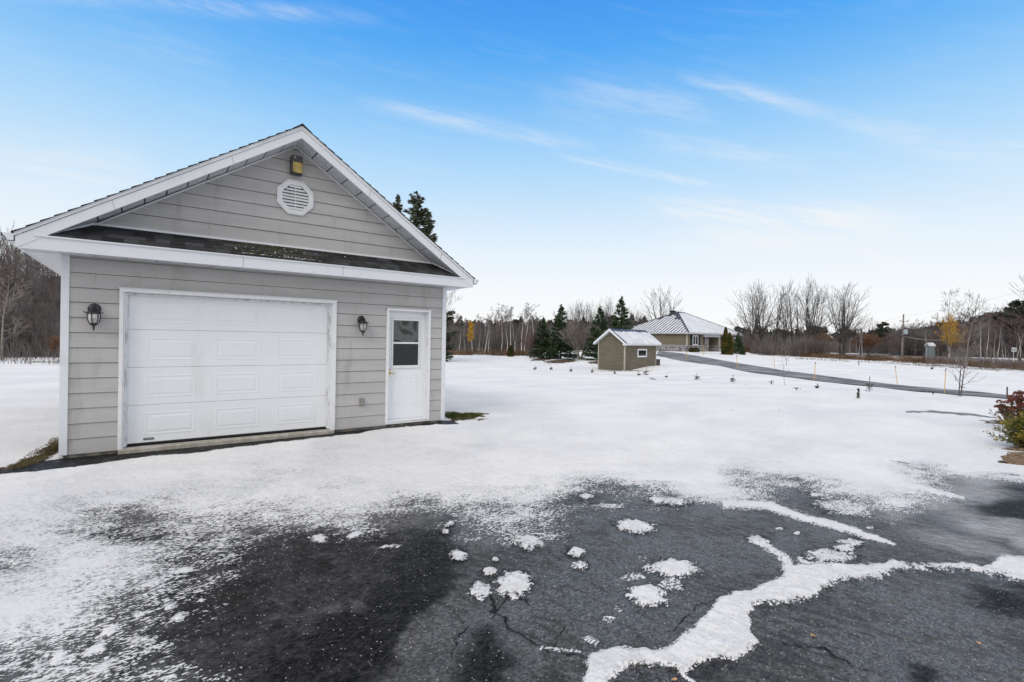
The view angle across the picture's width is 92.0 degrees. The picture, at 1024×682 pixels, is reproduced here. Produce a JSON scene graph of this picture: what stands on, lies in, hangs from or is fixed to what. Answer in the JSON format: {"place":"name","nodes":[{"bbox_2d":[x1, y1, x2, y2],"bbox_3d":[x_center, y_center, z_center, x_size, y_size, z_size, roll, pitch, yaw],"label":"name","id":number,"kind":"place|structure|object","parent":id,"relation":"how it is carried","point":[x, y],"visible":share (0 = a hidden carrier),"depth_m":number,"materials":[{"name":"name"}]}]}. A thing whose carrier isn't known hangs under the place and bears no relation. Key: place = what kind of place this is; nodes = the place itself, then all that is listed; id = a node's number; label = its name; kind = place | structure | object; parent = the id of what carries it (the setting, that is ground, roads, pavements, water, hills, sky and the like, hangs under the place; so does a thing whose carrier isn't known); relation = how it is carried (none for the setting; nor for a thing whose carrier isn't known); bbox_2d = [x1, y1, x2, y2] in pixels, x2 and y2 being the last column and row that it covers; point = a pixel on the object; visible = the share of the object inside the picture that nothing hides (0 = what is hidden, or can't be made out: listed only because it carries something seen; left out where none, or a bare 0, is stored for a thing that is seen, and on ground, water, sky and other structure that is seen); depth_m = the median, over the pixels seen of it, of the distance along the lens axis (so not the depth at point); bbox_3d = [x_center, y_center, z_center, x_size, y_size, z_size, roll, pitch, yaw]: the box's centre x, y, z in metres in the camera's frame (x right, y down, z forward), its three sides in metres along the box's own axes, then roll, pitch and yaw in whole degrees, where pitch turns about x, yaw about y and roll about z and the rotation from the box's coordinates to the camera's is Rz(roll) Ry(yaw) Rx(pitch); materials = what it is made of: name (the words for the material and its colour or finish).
{"place":"outdoors","nodes":[
{"label":"outdoors","id":0,"kind":"place"},
{"bbox_2d":[10,437,58,468],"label":"dead grass","id":1,"kind":"structure","parent":0,"point":[55,445],"depth_m":6.51,"materials":[{"name":"plant"}]},
{"bbox_2d":[445,411,482,418],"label":"grass","id":2,"kind":"structure","parent":0,"point":[457,414],"depth_m":10.49,"materials":[{"name":"plant"}]},
{"bbox_2d":[0,349,1023,681],"bbox_3d":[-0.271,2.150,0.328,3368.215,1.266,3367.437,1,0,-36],"label":"ground","id":3,"kind":"structure","parent":0,"point":[580,521],"depth_m":4.12,"materials":[{"name":"white snow"}]},
{"bbox_2d":[0,222,24,297],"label":"bare tree","id":4,"kind":"object","parent":3,"relation":"on","point":[5,260],"visible":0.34,"depth_m":43.99,"materials":[{"name":"brown plant"}]},
{"bbox_2d":[0,261,25,355],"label":"bare tree","id":5,"kind":"object","parent":3,"relation":"on","point":[7,272],"visible":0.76,"depth_m":36.10,"materials":[{"name":"brown plant"}]},
{"bbox_2d":[0,232,27,295],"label":"bare tree","id":6,"kind":"object","parent":3,"relation":"on","point":[12,261],"visible":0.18,"depth_m":43.65,"materials":[{"name":"brown plant"}]},
{"bbox_2d":[0,291,29,355],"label":"bare tree","id":7,"kind":"object","parent":3,"relation":"on","point":[14,337],"visible":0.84,"depth_m":35.37,"materials":[{"name":"brown plant"}]},
{"bbox_2d":[0,275,32,360],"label":"pale tree","id":8,"kind":"object","parent":3,"relation":"on","point":[3,326],"visible":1,"depth_m":32.42,"materials":[{"name":"grey plant"}]},
{"bbox_2d":[0,231,34,349],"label":"bare tree","id":9,"kind":"object","parent":3,"relation":"on","point":[21,263],"visible":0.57,"depth_m":37.91,"materials":[{"name":"brown plant"}]},
{"bbox_2d":[0,249,39,302],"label":"bare tree","id":10,"kind":"object","parent":3,"relation":"on","point":[21,272],"visible":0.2,"depth_m":43.41,"materials":[{"name":"brown plant"}]},
{"bbox_2d":[0,244,41,340],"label":"bare tree","id":11,"kind":"object","parent":3,"relation":"on","point":[17,273],"visible":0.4,"depth_m":40.28,"materials":[{"name":"brown plant"}]},
{"bbox_2d":[5,246,48,300],"bbox_3d":[-43.014,-4.412,43.910,2.241,11.481,2.588,1,0,-10],"label":"bare tree","id":12,"kind":"object","parent":3,"relation":"on","point":[20,268],"visible":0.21,"depth_m":43.47,"materials":[{"name":"grey plant"}]},
{"bbox_2d":[12,246,46,338],"bbox_3d":[-37.447,-3.187,38.472,1.948,9.194,2.710,1,0,-30],"label":"bare tree","id":13,"kind":"object","parent":3,"relation":"on","point":[33,281],"visible":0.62,"depth_m":38.59,"materials":[{"name":"brown plant"}]},
{"bbox_2d":[0,339,59,364],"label":"weed stalks","id":14,"kind":"object","parent":3,"relation":"on","point":[10,355],"visible":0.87,"depth_m":31.05,"materials":[{"name":"plant"}]},
{"bbox_2d":[0,280,60,357],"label":"undergrowth","id":15,"kind":"object","parent":3,"relation":"on","point":[49,329],"visible":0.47,"depth_m":36.95,"materials":[{"name":"brown plant"}]},
{"bbox_2d":[21,255,46,309],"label":"bare tree","id":16,"kind":"object","parent":3,"relation":"on","point":[31,271],"visible":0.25,"depth_m":42.04,"materials":[{"name":"brown plant"}]},
{"bbox_2d":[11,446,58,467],"bbox_3d":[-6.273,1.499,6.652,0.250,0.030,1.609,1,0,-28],"label":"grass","id":17,"kind":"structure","parent":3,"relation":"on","point":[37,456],"depth_m":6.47,"materials":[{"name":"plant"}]},
{"bbox_2d":[27,301,53,358],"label":"bare tree","id":18,"kind":"object","parent":3,"relation":"on","point":[36,342],"visible":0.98,"depth_m":34.23,"materials":[{"name":"brown plant"}]},
{"bbox_2d":[27,279,59,340],"bbox_3d":[-37.706,-1.846,39.809,2.096,6.391,1.768,1,0,-33],"label":"bare tree","id":19,"kind":"object","parent":3,"relation":"on","point":[43,296],"visible":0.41,"depth_m":39.73,"materials":[{"name":"brown plant"}]},
{"bbox_2d":[31,261,56,307],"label":"bare tree","id":20,"kind":"object","parent":3,"relation":"on","point":[45,278],"visible":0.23,"depth_m":44.42,"materials":[{"name":"brown plant"}]},
{"bbox_2d":[28,258,60,309],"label":"bare tree","id":21,"kind":"object","parent":3,"relation":"on","point":[48,281],"visible":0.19,"depth_m":44.47,"materials":[{"name":"brown plant"}]},
{"bbox_2d":[33,259,59,320],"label":"bare tree","id":22,"kind":"object","parent":3,"relation":"on","point":[47,283],"visible":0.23,"depth_m":44.18,"materials":[{"name":"brown plant"}]},
{"bbox_2d":[35,277,60,354],"bbox_3d":[-34.675,-1.692,37.476,1.849,6.160,2.192,1,0,35],"label":"bare tree","id":23,"kind":"object","parent":3,"relation":"on","point":[49,287],"visible":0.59,"depth_m":37.30,"materials":[{"name":"brown plant"}]},
{"bbox_2d":[37,272,60,324],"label":"bare tree","id":24,"kind":"object","parent":3,"relation":"on","point":[51,293],"visible":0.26,"depth_m":44.16,"materials":[{"name":"brown plant"}]},
{"bbox_2d":[42,276,60,334],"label":"bare tree","id":25,"kind":"object","parent":3,"relation":"on","point":[55,290],"visible":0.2,"depth_m":39.56,"materials":[{"name":"brown plant"}]},
{"bbox_2d":[47,334,59,358],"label":"rusty sapling","id":26,"kind":"object","parent":3,"relation":"on","point":[54,342],"visible":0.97,"depth_m":33.01,"materials":[{"name":"brown plant"}]},
{"bbox_2d":[0,123,477,458],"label":"garage","id":27,"kind":"structure","parent":3,"relation":"on","point":[301,280],"depth_m":7.64,"materials":[{"name":"paint"}]},
{"bbox_2d":[127,295,327,445],"bbox_3d":[-4.268,0.399,7.693,2.775,2.155,0.065,1,0,-36],"label":"garage door","id":28,"kind":"structure","parent":27,"relation":"in","point":[198,369],"depth_m":7.55,"materials":[{"name":"white metal"}]},
{"bbox_2d":[388,312,424,418],"bbox_3d":[-1.991,0.456,9.335,0.740,1.985,0.102,1,0,-36],"label":"entry door","id":29,"kind":"structure","parent":27,"relation":"in","point":[407,330],"depth_m":9.34,"materials":[{"name":"white metal"}]},
{"bbox_2d":[392,194,402,211],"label":"spruce tree","id":30,"kind":"object","parent":3,"relation":"on","point":[398,206],"visible":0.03,"depth_m":48.81,"materials":[{"name":"green plant"}]},
{"bbox_2d":[402,191,460,361],"bbox_3d":[-9.123,-6.120,47.971,8.718,16.736,8.835,1,0,-2],"label":"spruce tree","id":31,"kind":"object","parent":3,"relation":"on","point":[416,214],"visible":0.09,"depth_m":47.81,"materials":[{"name":"green plant"}]},
{"bbox_2d":[422,212,453,359],"bbox_3d":[-7.958,-5.049,47.020,5.212,14.493,4.517,1,0,8],"label":"spruce tree","id":32,"kind":"object","parent":3,"relation":"on","point":[427,223],"visible":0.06,"depth_m":46.89,"materials":[{"name":"green plant"}]},
{"bbox_2d":[446,289,459,344],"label":"bare tree","id":33,"kind":"object","parent":3,"relation":"on","point":[451,310],"visible":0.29,"depth_m":52.07,"materials":[{"name":"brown plant"}]},
{"bbox_2d":[466,320,473,340],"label":"yellow tree","id":34,"kind":"object","parent":3,"relation":"on","point":[470,333],"visible":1,"depth_m":81.80,"materials":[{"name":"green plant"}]},
{"bbox_2d":[447,348,543,355],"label":"dry grass","id":35,"kind":"structure","parent":3,"relation":"on","point":[494,353],"depth_m":69.41,"materials":[{"name":"plant"}]},
{"bbox_2d":[495,304,507,350],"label":"birch tree","id":36,"kind":"object","parent":3,"relation":"on","point":[501,310],"visible":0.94,"depth_m":93.15,"materials":[{"name":"white plant"}]},
{"bbox_2d":[501,305,515,344],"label":"birch tree","id":37,"kind":"object","parent":3,"relation":"on","point":[511,314],"visible":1,"depth_m":91.67,"materials":[{"name":"white plant"}]},
{"bbox_2d":[507,345,513,356],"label":"columnar cedar","id":38,"kind":"object","parent":3,"relation":"on","point":[510,352],"visible":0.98,"depth_m":65.75,"materials":[{"name":"green plant"}]},
{"bbox_2d":[517,303,529,349],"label":"birch tree","id":39,"kind":"object","parent":3,"relation":"on","point":[523,322],"visible":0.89,"depth_m":91.72,"materials":[{"name":"white plant"}]},
{"bbox_2d":[520,333,537,357],"bbox_3d":[2.064,0.554,60.123,2.171,3.296,2.258,1,0,9],"label":"bare shrub","id":40,"kind":"object","parent":3,"relation":"on","point":[531,339],"visible":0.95,"depth_m":60.01,"materials":[{"name":"brown plant"}]},
{"bbox_2d":[524,302,538,334],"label":"birch tree","id":41,"kind":"object","parent":3,"relation":"on","point":[530,323],"visible":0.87,"depth_m":94.33,"materials":[{"name":"white plant"}]},
{"bbox_2d":[526,317,557,358],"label":"spruce tree","id":42,"kind":"object","parent":3,"relation":"on","point":[543,338],"visible":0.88,"depth_m":59.73,"materials":[{"name":"green plant"}]},
{"bbox_2d":[447,320,642,351],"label":"undergrowth","id":43,"kind":"object","parent":3,"relation":"on","point":[494,344],"visible":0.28,"depth_m":96.03,"materials":[{"name":"brown plant"}]},
{"bbox_2d":[451,318,647,332],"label":"distant wood","id":44,"kind":"object","parent":3,"relation":"on","point":[547,322],"visible":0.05,"depth_m":158.99,"materials":[{"name":"brown plant"}]},
{"bbox_2d":[545,304,580,359],"bbox_3d":[5.778,-0.953,59.045,4.402,7.067,4.794,1,0,-37],"label":"spruce tree","id":45,"kind":"object","parent":3,"relation":"on","point":[565,350],"visible":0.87,"depth_m":58.59,"materials":[{"name":"green plant"}]},
{"bbox_2d":[569,300,584,341],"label":"bare tree","id":46,"kind":"object","parent":3,"relation":"on","point":[576,316],"visible":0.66,"depth_m":99.71,"materials":[{"name":"grey plant"}]},
{"bbox_2d":[558,319,612,359],"bbox_3d":[7.466,-0.096,56.670,7.282,4.850,4.847,1,0,-33],"label":"bare shrub","id":47,"kind":"object","parent":3,"relation":"on","point":[575,332],"visible":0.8,"depth_m":56.61,"materials":[{"name":"plant"}]},
{"bbox_2d":[581,306,607,360],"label":"spruce tree","id":48,"kind":"object","parent":3,"relation":"on","point":[593,351],"visible":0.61,"depth_m":54.76,"materials":[{"name":"green plant"}]},
{"bbox_2d":[599,294,617,325],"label":"bare tree","id":49,"kind":"object","parent":3,"relation":"on","point":[611,306],"visible":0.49,"depth_m":103.15,"materials":[{"name":"grey plant"}]},
{"bbox_2d":[607,296,633,328],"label":"spruce tree","id":50,"kind":"object","parent":3,"relation":"on","point":[616,324],"visible":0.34,"depth_m":65.68,"materials":[{"name":"green plant"}]},
{"bbox_2d":[593,328,661,370],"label":"garden shed","id":51,"kind":"structure","parent":3,"relation":"on","point":[624,349],"depth_m":39.14,"materials":[{"name":"beige wood"}]},
{"bbox_2d":[637,349,646,356],"bbox_3d":[10.455,0.969,39.721,1.401,0.660,0.045,1,0,-44],"label":"window","id":52,"kind":"structure","parent":51,"relation":"in","point":[640,352],"depth_m":39.68,"materials":[{"name":"white plastic"}]},
{"bbox_2d":[640,287,683,321],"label":"bare tree","id":53,"kind":"object","parent":3,"relation":"on","point":[660,312],"visible":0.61,"depth_m":117.70,"materials":[{"name":"grey plant"}]},
{"bbox_2d":[630,310,742,351],"label":"house","id":54,"kind":"structure","parent":3,"relation":"on","point":[673,330],"depth_m":80.92,"materials":[{"name":"beige"}]},
{"bbox_2d":[721,327,733,354],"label":"columnar cedar","id":55,"kind":"object","parent":3,"relation":"on","point":[727,347],"visible":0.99,"depth_m":67.69,"materials":[{"name":"green plant"}]},
{"bbox_2d":[733,332,744,353],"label":"spruce tree","id":56,"kind":"object","parent":3,"relation":"on","point":[738,344],"visible":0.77,"depth_m":72.84,"materials":[{"name":"green plant"}]},
{"bbox_2d":[723,280,780,352],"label":"bare tree","id":57,"kind":"object","parent":3,"relation":"on","point":[755,330],"visible":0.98,"depth_m":83.75,"materials":[{"name":"brown plant"}]},
{"bbox_2d":[736,281,788,347],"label":"bare tree","id":58,"kind":"object","parent":3,"relation":"on","point":[762,329],"visible":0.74,"depth_m":85.80,"materials":[{"name":"brown plant"}]},
{"bbox_2d":[771,290,787,342],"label":"bare tree","id":59,"kind":"object","parent":3,"relation":"on","point":[779,317],"visible":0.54,"depth_m":87.31,"materials":[{"name":"brown plant"}]},
{"bbox_2d":[744,346,820,356],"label":"dry grass","id":60,"kind":"structure","parent":3,"relation":"on","point":[746,348],"depth_m":81.95,"materials":[{"name":"plant"}]},
{"bbox_2d":[771,278,802,350],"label":"bare tree","id":61,"kind":"object","parent":3,"relation":"on","point":[784,333],"visible":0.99,"depth_m":84.59,"materials":[{"name":"brown plant"}]},
{"bbox_2d":[747,332,835,356],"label":"thicket","id":62,"kind":"object","parent":3,"relation":"on","point":[810,346],"visible":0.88,"depth_m":78.98,"materials":[{"name":"brown plant"}]},
{"bbox_2d":[784,288,799,344],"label":"bare tree","id":63,"kind":"object","parent":3,"relation":"on","point":[791,317],"visible":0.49,"depth_m":86.80,"materials":[{"name":"brown plant"}]},
{"bbox_2d":[792,289,804,344],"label":"bare tree","id":64,"kind":"object","parent":3,"relation":"on","point":[797,317],"visible":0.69,"depth_m":88.86,"materials":[{"name":"brown plant"}]},
{"bbox_2d":[778,275,836,342],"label":"bare tree","id":65,"kind":"object","parent":3,"relation":"on","point":[808,327],"visible":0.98,"depth_m":83.64,"materials":[{"name":"brown plant"}]},
{"bbox_2d":[733,327,889,353],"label":"undergrowth","id":66,"kind":"object","parent":3,"relation":"on","point":[880,348],"visible":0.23,"depth_m":115.22,"materials":[{"name":"brown plant"}]},
{"bbox_2d":[792,282,837,345],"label":"bare tree","id":67,"kind":"object","parent":3,"relation":"on","point":[816,330],"visible":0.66,"depth_m":85.79,"materials":[{"name":"brown plant"}]},
{"bbox_2d":[735,328,908,348],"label":"distant wood","id":68,"kind":"object","parent":3,"relation":"on","point":[817,333],"depth_m":168.25,"materials":[{"name":"brown plant"}]},
{"bbox_2d":[809,334,834,349],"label":"rusty shrub","id":69,"kind":"object","parent":3,"relation":"on","point":[825,336],"visible":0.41,"depth_m":110.92,"materials":[{"name":"brown plant"}]},
{"bbox_2d":[819,283,871,354],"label":"bare tree","id":70,"kind":"object","parent":3,"relation":"on","point":[841,339],"visible":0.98,"depth_m":81.62,"materials":[{"name":"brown plant"}]},
{"bbox_2d":[822,289,871,354],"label":"bare tree","id":71,"kind":"object","parent":3,"relation":"on","point":[844,347],"visible":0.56,"depth_m":83.84,"materials":[{"name":"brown plant"}]},
{"bbox_2d":[849,335,870,354],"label":"rusty shrub","id":72,"kind":"object","parent":3,"relation":"on","point":[857,340],"visible":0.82,"depth_m":99.55,"materials":[{"name":"brown plant"}]},
{"bbox_2d":[858,334,884,354],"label":"rusty shrub","id":73,"kind":"object","parent":3,"relation":"on","point":[873,340],"visible":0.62,"depth_m":99.45,"materials":[{"name":"brown plant"}]},
{"bbox_2d":[874,322,892,351],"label":"pine tree","id":74,"kind":"object","parent":3,"relation":"on","point":[880,327],"visible":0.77,"depth_m":119.86,"materials":[{"name":"green plant"}]},
{"bbox_2d":[899,314,908,356],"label":"utility pole","id":75,"kind":"object","parent":3,"relation":"on","point":[905,331],"visible":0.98,"depth_m":94.86,"materials":[{"name":"grey wood"}]},
{"bbox_2d":[795,352,1023,370],"bbox_3d":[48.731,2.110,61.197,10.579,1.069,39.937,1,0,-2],"label":"dry grass","id":76,"kind":"structure","parent":3,"relation":"on","point":[914,359],"depth_m":61.50,"materials":[{"name":"brown plant"}]},
{"bbox_2d":[924,343,935,356],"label":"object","id":77,"kind":"structure","parent":3,"relation":"on","point":[930,346],"depth_m":96.01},
{"bbox_2d":[939,290,964,329],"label":"bare tree","id":78,"kind":"object","parent":3,"relation":"on","point":[954,311],"visible":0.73,"depth_m":111.13,"materials":[{"name":"grey plant"}]},
{"bbox_2d":[935,311,969,357],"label":"yellow tree","id":79,"kind":"object","parent":3,"relation":"on","point":[950,331],"visible":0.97,"depth_m":91.71,"materials":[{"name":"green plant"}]},
{"bbox_2d":[884,319,1023,357],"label":"undergrowth","id":80,"kind":"object","parent":3,"relation":"on","point":[920,348],"visible":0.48,"depth_m":103.62,"materials":[{"name":"brown plant"}]},
{"bbox_2d":[942,346,978,365],"bbox_3d":[43.806,1.550,48.176,1.936,2.179,2.908,1,0,-33],"label":"bare shrub","id":81,"kind":"object","parent":3,"relation":"on","point":[970,353],"visible":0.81,"depth_m":47.95,"materials":[{"name":"plant"}]},
{"bbox_2d":[954,322,970,348],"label":"bare tree","id":82,"kind":"object","parent":3,"relation":"on","point":[961,330],"visible":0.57,"depth_m":96.55,"materials":[{"name":"grey plant"}]},
{"bbox_2d":[956,324,975,348],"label":"bare tree","id":83,"kind":"object","parent":3,"relation":"on","point":[965,329],"visible":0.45,"depth_m":99.94,"materials":[{"name":"grey plant"}]},
{"bbox_2d":[952,365,982,395],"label":"staked tree","id":84,"kind":"object","parent":3,"relation":"on","point":[962,384],"visible":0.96,"depth_m":16.95,"materials":[{"name":"grey plant"}]},
{"bbox_2d":[958,307,981,332],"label":"bare tree","id":85,"kind":"object","parent":3,"relation":"on","point":[968,315],"visible":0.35,"depth_m":117.36,"materials":[{"name":"grey plant"}]},
{"bbox_2d":[954,316,989,367],"bbox_3d":[43.217,0.169,46.908,2.611,5.106,2.142,1,0,11],"label":"pale tree","id":86,"kind":"object","parent":3,"relation":"on","point":[965,333],"visible":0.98,"depth_m":46.82,"materials":[{"name":"plant"}]},
{"bbox_2d":[923,345,1023,370],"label":"weed stalks","id":87,"kind":"object","parent":3,"relation":"on","point":[962,355],"visible":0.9,"depth_m":44.72,"materials":[{"name":"brown plant"}]},
{"bbox_2d":[963,293,990,329],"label":"bare tree","id":88,"kind":"object","parent":3,"relation":"on","point":[975,316],"visible":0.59,"depth_m":114.89,"materials":[{"name":"grey plant"}]},
{"bbox_2d":[970,321,986,354],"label":"bare tree","id":89,"kind":"object","parent":3,"relation":"on","point":[977,338],"visible":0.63,"depth_m":96.75,"materials":[{"name":"grey plant"}]},
{"bbox_2d":[972,318,987,358],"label":"birch tree","id":90,"kind":"object","parent":3,"relation":"on","point":[980,336],"visible":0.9,"depth_m":86.08,"materials":[{"name":"white plant"}]},
{"bbox_2d":[977,325,993,356],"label":"bare tree","id":91,"kind":"object","parent":3,"relation":"on","point":[987,338],"visible":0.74,"depth_m":96.34,"materials":[{"name":"grey plant"}]},
{"bbox_2d":[978,307,1000,328],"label":"bare tree","id":92,"kind":"object","parent":3,"relation":"on","point":[996,313],"visible":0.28,"depth_m":119.57,"materials":[{"name":"grey plant"}]},
{"bbox_2d":[983,318,1005,353],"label":"bare tree","id":93,"kind":"object","parent":3,"relation":"on","point":[994,322],"visible":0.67,"depth_m":99.90,"materials":[{"name":"grey plant"}]},
{"bbox_2d":[987,313,1010,331],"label":"pine tree","id":94,"kind":"object","parent":3,"relation":"on","point":[999,315],"visible":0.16,"depth_m":118.02,"materials":[{"name":"green plant"}]},
{"bbox_2d":[989,390,1023,427],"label":"sedum clump","id":95,"kind":"object","parent":3,"relation":"on","point":[1018,398],"visible":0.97,"depth_m":10.19,"materials":[{"name":"brown plant"}]},
{"bbox_2d":[994,273,1023,330],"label":"bare tree","id":96,"kind":"object","parent":3,"relation":"on","point":[1014,307],"visible":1,"depth_m":94.32,"materials":[{"name":"brown plant"}]},
{"bbox_2d":[1000,299,1023,356],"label":"pine tree","id":97,"kind":"object","parent":3,"relation":"on","point":[1016,303],"visible":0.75,"depth_m":98.12,"materials":[{"name":"green plant"}]},
{"bbox_2d":[1002,315,1023,353],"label":"bare tree","id":98,"kind":"object","parent":3,"relation":"on","point":[1016,337],"visible":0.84,"depth_m":96.51,"materials":[{"name":"grey plant"}]},
{"bbox_2d":[1002,445,1023,464],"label":"mulch","id":99,"kind":"object","parent":3,"relation":"on","point":[1016,458],"visible":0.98,"depth_m":7.48,"materials":[{"name":"brown plant"}]},
{"bbox_2d":[983,410,1023,447],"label":"golden yew","id":100,"kind":"object","parent":99,"relation":"on","point":[1015,436],"visible":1,"depth_m":8.22,"materials":[{"name":"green plant"}]},
{"bbox_2d":[0,0,1023,336],"label":"sky","id":101,"kind":"structure","parent":0,"point":[564,152],"materials":[{"name":"blue"}]},
{"bbox_2d":[656,351,1023,397],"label":"driveway","id":102,"kind":"structure","parent":0,"point":[712,361],"depth_m":28.94,"materials":[{"name":"grey asphalt"}]},
{"bbox_2d":[848,354,1023,362],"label":"road","id":103,"kind":"structure","parent":0,"point":[1008,360],"depth_m":95.34,"materials":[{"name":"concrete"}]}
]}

